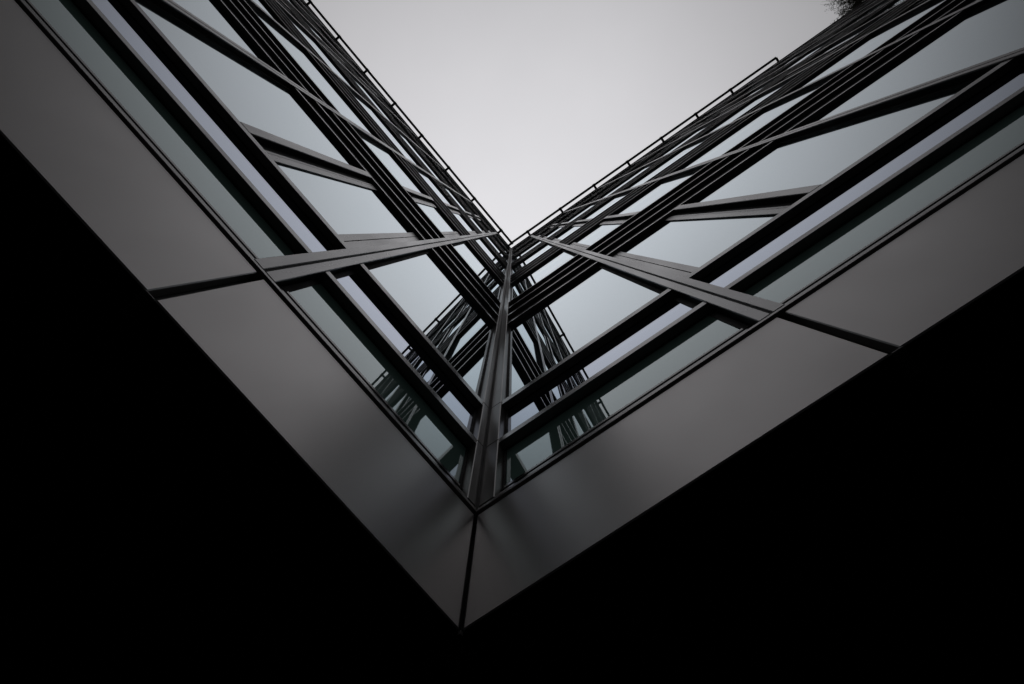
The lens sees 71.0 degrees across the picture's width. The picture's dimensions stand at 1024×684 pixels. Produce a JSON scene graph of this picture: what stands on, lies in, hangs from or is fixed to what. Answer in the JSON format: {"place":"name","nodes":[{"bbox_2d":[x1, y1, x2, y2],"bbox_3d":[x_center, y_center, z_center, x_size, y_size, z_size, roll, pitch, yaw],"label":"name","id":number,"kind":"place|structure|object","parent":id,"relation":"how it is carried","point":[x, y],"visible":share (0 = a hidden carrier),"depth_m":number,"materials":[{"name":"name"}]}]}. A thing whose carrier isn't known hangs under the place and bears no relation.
{"place":"outdoors","nodes":[
{"label":"outdoors","id":0,"kind":"place"},
{"bbox_2d":[304,0,862,247],"label":"sky","id":1,"kind":"structure","parent":0,"point":[530,104],"materials":[{"name":"grey"}]},
{"bbox_2d":[820,0,864,23],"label":"tree","id":2,"kind":"object","parent":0,"point":[852,4],"visible":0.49,"depth_m":27.22,"materials":[{"name":"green plant"}]},
{"label":"paving","id":3,"kind":"structure","parent":0,"visible":0},
{"bbox_2d":[0,0,1023,683],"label":"office building","id":4,"kind":"structure","parent":3,"relation":"on","point":[314,368],"depth_m":1.34,"materials":[{"name":"grey metal"}]},
{"bbox_2d":[27,0,295,258],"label":"window","id":5,"kind":"structure","parent":4,"relation":"in","point":[71,24],"depth_m":1.95,"materials":[{"name":"grey glass"}]},
{"bbox_2d":[92,0,336,251],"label":"window","id":6,"kind":"structure","parent":4,"relation":"in","point":[115,11],"depth_m":2.44,"materials":[{"name":"grey glass"}]},
{"bbox_2d":[172,0,270,66],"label":"window","id":7,"kind":"structure","parent":4,"relation":"in","point":[208,11],"depth_m":4.32,"materials":[{"name":"grey glass"}]},
{"bbox_2d":[135,0,356,167],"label":"window","id":8,"kind":"structure","parent":4,"relation":"in","point":[256,99],"depth_m":3.43,"materials":[{"name":"grey glass"}]},
{"bbox_2d":[253,0,284,27],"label":"window","id":9,"kind":"structure","parent":4,"relation":"in","point":[259,2],"depth_m":8.18,"materials":[{"name":"grey glass"}]},
{"bbox_2d":[277,0,297,20],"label":"window","id":10,"kind":"structure","parent":4,"relation":"in","point":[277,0],"depth_m":11.94,"materials":[{"name":"grey glass"}]},
{"bbox_2d":[245,0,377,138],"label":"window","id":11,"kind":"structure","parent":4,"relation":"in","point":[296,52],"depth_m":7.51,"materials":[{"name":"grey glass"}]},
{"bbox_2d":[301,17,332,50],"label":"window","id":12,"kind":"structure","parent":4,"relation":"in","point":[313,30],"depth_m":15.51,"materials":[{"name":"grey glass"}]},
{"bbox_2d":[279,7,357,92],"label":"window","id":13,"kind":"structure","parent":4,"relation":"in","point":[308,38],"depth_m":11.49,"materials":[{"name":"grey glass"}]},
{"bbox_2d":[312,21,343,56],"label":"window","id":14,"kind":"structure","parent":4,"relation":"in","point":[312,21],"depth_m":19.51,"materials":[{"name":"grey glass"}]},
{"bbox_2d":[265,150,419,247],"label":"window","id":15,"kind":"structure","parent":4,"relation":"in","point":[355,209],"depth_m":3.50,"materials":[{"name":"grey glass"}]},
{"bbox_2d":[348,73,394,124],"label":"window","id":16,"kind":"structure","parent":4,"relation":"in","point":[356,81],"depth_m":15.70,"materials":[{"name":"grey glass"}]},
{"bbox_2d":[283,278,468,486],"bbox_3d":[-0.369,0.103,2.048,0.023,0.368,0.704,-40,-83,6],"label":"window","id":17,"kind":"structure","parent":4,"relation":"in","point":[312,296],"depth_m":2.04,"materials":[{"name":"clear glass"}]},
{"bbox_2d":[349,89,419,166],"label":"window","id":18,"kind":"structure","parent":4,"relation":"in","point":[367,108],"depth_m":11.66,"materials":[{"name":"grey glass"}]},
{"bbox_2d":[355,130,425,194],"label":"window","id":19,"kind":"structure","parent":4,"relation":"in","point":[385,156],"depth_m":7.65,"materials":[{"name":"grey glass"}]},
{"bbox_2d":[385,108,416,144],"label":"window","id":20,"kind":"structure","parent":4,"relation":"in","point":[385,108],"depth_m":19.84,"materials":[{"name":"grey glass"}]},
{"bbox_2d":[332,269,476,432],"bbox_3d":[-0.368,0.033,2.501,0.023,0.450,0.704,-40,-83,6],"label":"window","id":21,"kind":"structure","parent":4,"relation":"in","point":[350,280],"depth_m":2.55,"materials":[{"name":"grey glass"}]},
{"bbox_2d":[307,0,512,245],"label":"roof railing","id":22,"kind":"object","parent":4,"relation":"on","point":[309,2],"visible":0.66,"depth_m":26.08,"materials":[{"name":"black metal"}]},
{"bbox_2d":[395,129,441,181],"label":"window","id":23,"kind":"structure","parent":4,"relation":"in","point":[401,135],"depth_m":15.82,"materials":[{"name":"grey glass"}]},
{"bbox_2d":[366,251,493,396],"bbox_3d":[-0.365,-0.191,3.934,0.023,2.328,0.704,-40,-83,6],"label":"window","id":24,"kind":"structure","parent":4,"relation":"in","point":[418,283],"depth_m":3.60,"materials":[{"name":"grey glass"}]},
{"bbox_2d":[415,168,452,205],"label":"window","id":25,"kind":"structure","parent":4,"relation":"in","point":[425,177],"depth_m":11.79,"materials":[{"name":"grey glass"}]},
{"bbox_2d":[412,197,460,236],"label":"window","id":26,"kind":"structure","parent":4,"relation":"in","point":[430,210],"depth_m":7.72,"materials":[{"name":"grey glass"}]},
{"bbox_2d":[421,151,456,191],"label":"window","id":27,"kind":"structure","parent":4,"relation":"in","point":[421,151],"depth_m":20.02,"materials":[{"name":"grey glass"}]},
{"bbox_2d":[442,185,467,211],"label":"window","id":28,"kind":"structure","parent":4,"relation":"in","point":[447,189],"depth_m":15.99,"materials":[{"name":"grey glass"}]},
{"bbox_2d":[450,210,476,234],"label":"window","id":29,"kind":"structure","parent":4,"relation":"in","point":[457,214],"depth_m":11.85,"materials":[{"name":"grey glass"}]},
{"bbox_2d":[458,195,475,214],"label":"window","id":30,"kind":"structure","parent":4,"relation":"in","point":[458,195],"depth_m":20.17,"materials":[{"name":"grey glass"}]},
{"bbox_2d":[468,216,485,232],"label":"window","id":31,"kind":"structure","parent":4,"relation":"in","point":[470,217],"depth_m":16.10,"materials":[{"name":"grey glass"}]},
{"bbox_2d":[453,242,501,299],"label":"window","id":32,"kind":"structure","parent":4,"relation":"in","point":[463,249],"depth_m":7.83,"materials":[{"name":"grey glass"}]},
{"bbox_2d":[475,238,505,273],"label":"window","id":33,"kind":"structure","parent":4,"relation":"in","point":[479,241],"depth_m":11.99,"materials":[{"name":"grey glass"}]},
{"bbox_2d":[486,236,506,261],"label":"window","id":34,"kind":"structure","parent":4,"relation":"in","point":[487,237],"depth_m":16.19,"materials":[{"name":"grey glass"}]},
{"bbox_2d":[492,235,508,254],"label":"window","id":35,"kind":"structure","parent":4,"relation":"in","point":[492,235],"depth_m":20.33,"materials":[{"name":"grey glass"}]},
{"bbox_2d":[512,239,534,254],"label":"window","id":36,"kind":"structure","parent":4,"relation":"in","point":[533,239],"depth_m":20.34,"materials":[{"name":"grey glass"}]},
{"bbox_2d":[512,241,541,261],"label":"window","id":37,"kind":"structure","parent":4,"relation":"in","point":[538,242],"depth_m":16.17,"materials":[{"name":"grey glass"}]},
{"bbox_2d":[512,244,551,273],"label":"window","id":38,"kind":"structure","parent":4,"relation":"in","point":[547,246],"depth_m":11.99,"materials":[{"name":"grey glass"}]},
{"bbox_2d":[511,250,575,299],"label":"window","id":39,"kind":"structure","parent":4,"relation":"in","point":[562,257],"depth_m":7.84,"materials":[{"name":"grey glass"}]},
{"bbox_2d":[543,226,563,238],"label":"window","id":40,"kind":"structure","parent":4,"relation":"in","point":[559,227],"depth_m":16.02,"materials":[{"name":"grey glass"}]},
{"bbox_2d":[552,224,583,241],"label":"window","id":41,"kind":"structure","parent":4,"relation":"in","point":[574,227],"depth_m":11.89,"materials":[{"name":"grey glass"}]},
{"bbox_2d":[556,208,579,223],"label":"window","id":42,"kind":"structure","parent":4,"relation":"in","point":[579,208],"depth_m":20.24,"materials":[{"name":"grey glass"}]},
{"bbox_2d":[566,202,597,221],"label":"window","id":43,"kind":"structure","parent":4,"relation":"in","point":[591,205],"depth_m":16.01,"materials":[{"name":"grey glass"}]},
{"bbox_2d":[506,265,663,397],"bbox_3d":[0.303,-0.138,3.941,0.776,2.328,0.023,-34,-83,5],"label":"window","id":44,"kind":"structure","parent":4,"relation":"in","point":[604,296],"depth_m":3.61,"materials":[{"name":"grey glass"}]},
{"bbox_2d":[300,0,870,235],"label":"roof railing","id":45,"kind":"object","parent":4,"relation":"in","point":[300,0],"depth_m":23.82,"materials":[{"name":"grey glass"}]},
{"bbox_2d":[570,220,626,248],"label":"window","id":46,"kind":"structure","parent":4,"relation":"in","point":[603,228],"depth_m":7.75,"materials":[{"name":"grey glass"}]},
{"bbox_2d":[505,296,696,433],"bbox_3d":[0.300,0.086,2.507,0.776,0.450,0.023,-34,-83,5],"label":"window","id":47,"kind":"structure","parent":4,"relation":"in","point":[676,307],"depth_m":2.56,"materials":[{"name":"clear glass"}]},
{"bbox_2d":[583,177,623,204],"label":"window","id":48,"kind":"structure","parent":4,"relation":"in","point":[623,177],"depth_m":20.07,"materials":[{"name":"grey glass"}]},
{"bbox_2d":[582,191,631,219],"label":"window","id":49,"kind":"structure","parent":4,"relation":"in","point":[617,198],"depth_m":11.84,"materials":[{"name":"grey glass"}]},
{"bbox_2d":[503,311,747,487],"bbox_3d":[0.299,0.156,2.055,0.776,0.368,0.023,-34,-83,5],"label":"window","id":50,"kind":"structure","parent":4,"relation":"in","point":[714,328],"depth_m":2.05,"materials":[{"name":"grey glass"}]},
{"bbox_2d":[598,162,655,199],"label":"window","id":51,"kind":"structure","parent":4,"relation":"in","point":[646,167],"depth_m":15.93,"materials":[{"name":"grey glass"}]},
{"bbox_2d":[512,57,778,242],"bbox_3d":[4.786,-6.881,26.184,11.591,0.280,0.274,-34,-83,5],"label":"roof railing","id":52,"kind":"object","parent":4,"relation":"on","point":[647,147],"visible":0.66,"depth_m":26.21,"materials":[{"name":"black metal"}]},
{"bbox_2d":[627,145,669,173],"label":"window","id":53,"kind":"structure","parent":4,"relation":"in","point":[669,145],"depth_m":19.95,"materials":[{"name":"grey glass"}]},
{"bbox_2d":[614,168,701,214],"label":"window","id":54,"kind":"structure","parent":4,"relation":"in","point":[663,187],"depth_m":7.70,"materials":[{"name":"grey glass"}]},
{"bbox_2d":[625,134,713,189],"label":"window","id":55,"kind":"structure","parent":4,"relation":"in","point":[689,148],"depth_m":11.74,"materials":[{"name":"grey glass"}]},
{"bbox_2d":[655,120,715,159],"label":"window","id":56,"kind":"structure","parent":4,"relation":"in","point":[702,128],"depth_m":15.80,"materials":[{"name":"grey glass"}]},
{"bbox_2d":[611,206,788,276],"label":"window","id":57,"kind":"structure","parent":4,"relation":"in","point":[679,245],"depth_m":3.53,"materials":[{"name":"grey glass"}]},
{"bbox_2d":[714,102,741,118],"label":"window","id":58,"kind":"structure","parent":4,"relation":"in","point":[741,102],"depth_m":15.59,"materials":[{"name":"grey glass"}]},
{"bbox_2d":[723,80,762,106],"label":"window","id":59,"kind":"structure","parent":4,"relation":"in","point":[762,80],"depth_m":19.67,"materials":[{"name":"grey glass"}]},
{"bbox_2d":[701,76,796,136],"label":"window","id":60,"kind":"structure","parent":4,"relation":"in","point":[762,97],"depth_m":11.60,"materials":[{"name":"grey glass"}]},
{"bbox_2d":[676,76,834,171],"bbox_3d":[2.463,-2.215,7.572,1.407,2.340,0.023,-34,-83,5],"label":"window","id":61,"kind":"structure","parent":4,"relation":"in","point":[769,114],"depth_m":7.59,"materials":[{"name":"grey glass"}]},
{"bbox_2d":[737,77,777,102],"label":"window","id":62,"kind":"structure","parent":4,"relation":"in","point":[758,89],"depth_m":15.59,"materials":[{"name":"grey glass"}]},
{"bbox_2d":[772,44,814,72],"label":"window","id":63,"kind":"structure","parent":4,"relation":"in","point":[814,44],"depth_m":19.55,"materials":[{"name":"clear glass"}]},
{"bbox_2d":[777,51,832,83],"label":"window","id":64,"kind":"structure","parent":4,"relation":"in","point":[832,51],"depth_m":11.48,"materials":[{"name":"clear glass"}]},
{"bbox_2d":[774,33,840,76],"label":"window","id":65,"kind":"structure","parent":4,"relation":"in","point":[820,46],"depth_m":15.50,"materials":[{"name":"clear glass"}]},
{"bbox_2d":[690,77,979,203],"bbox_3d":[1.501,-0.959,3.810,0.770,2.328,0.023,-34,-83,5],"label":"window","id":66,"kind":"structure","parent":4,"relation":"in","point":[813,158],"depth_m":3.46,"materials":[{"name":"grey glass"}]},
{"bbox_2d":[809,15,884,61],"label":"window","id":67,"kind":"structure","parent":4,"relation":"in","point":[854,34],"depth_m":11.44,"materials":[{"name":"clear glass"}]},
{"bbox_2d":[699,63,1023,287],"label":"window","id":68,"kind":"structure","parent":4,"relation":"in","point":[1012,81],"depth_m":2.47,"materials":[{"name":"grey glass"}]},
{"bbox_2d":[836,0,887,33],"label":"window","id":69,"kind":"structure","parent":4,"relation":"in","point":[876,7],"depth_m":15.46,"materials":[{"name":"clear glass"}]},
{"bbox_2d":[788,0,944,93],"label":"window","id":70,"kind":"structure","parent":4,"relation":"in","point":[871,43],"depth_m":7.51,"materials":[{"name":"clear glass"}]},
{"bbox_2d":[856,0,904,28],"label":"window","id":71,"kind":"structure","parent":4,"relation":"in","point":[897,2],"depth_m":11.90,"materials":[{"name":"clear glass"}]},
{"bbox_2d":[741,103,1023,303],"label":"window","id":72,"kind":"structure","parent":4,"relation":"in","point":[1004,135],"depth_m":1.98,"materials":[{"name":"grey glass"}]},
{"bbox_2d":[803,0,1023,125],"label":"window","id":73,"kind":"structure","parent":4,"relation":"in","point":[994,29],"depth_m":3.92,"materials":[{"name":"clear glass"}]},
{"bbox_2d":[905,0,927,12],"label":"window","id":74,"kind":"structure","parent":4,"relation":"in","point":[923,1],"depth_m":8.30,"materials":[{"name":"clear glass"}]}
]}

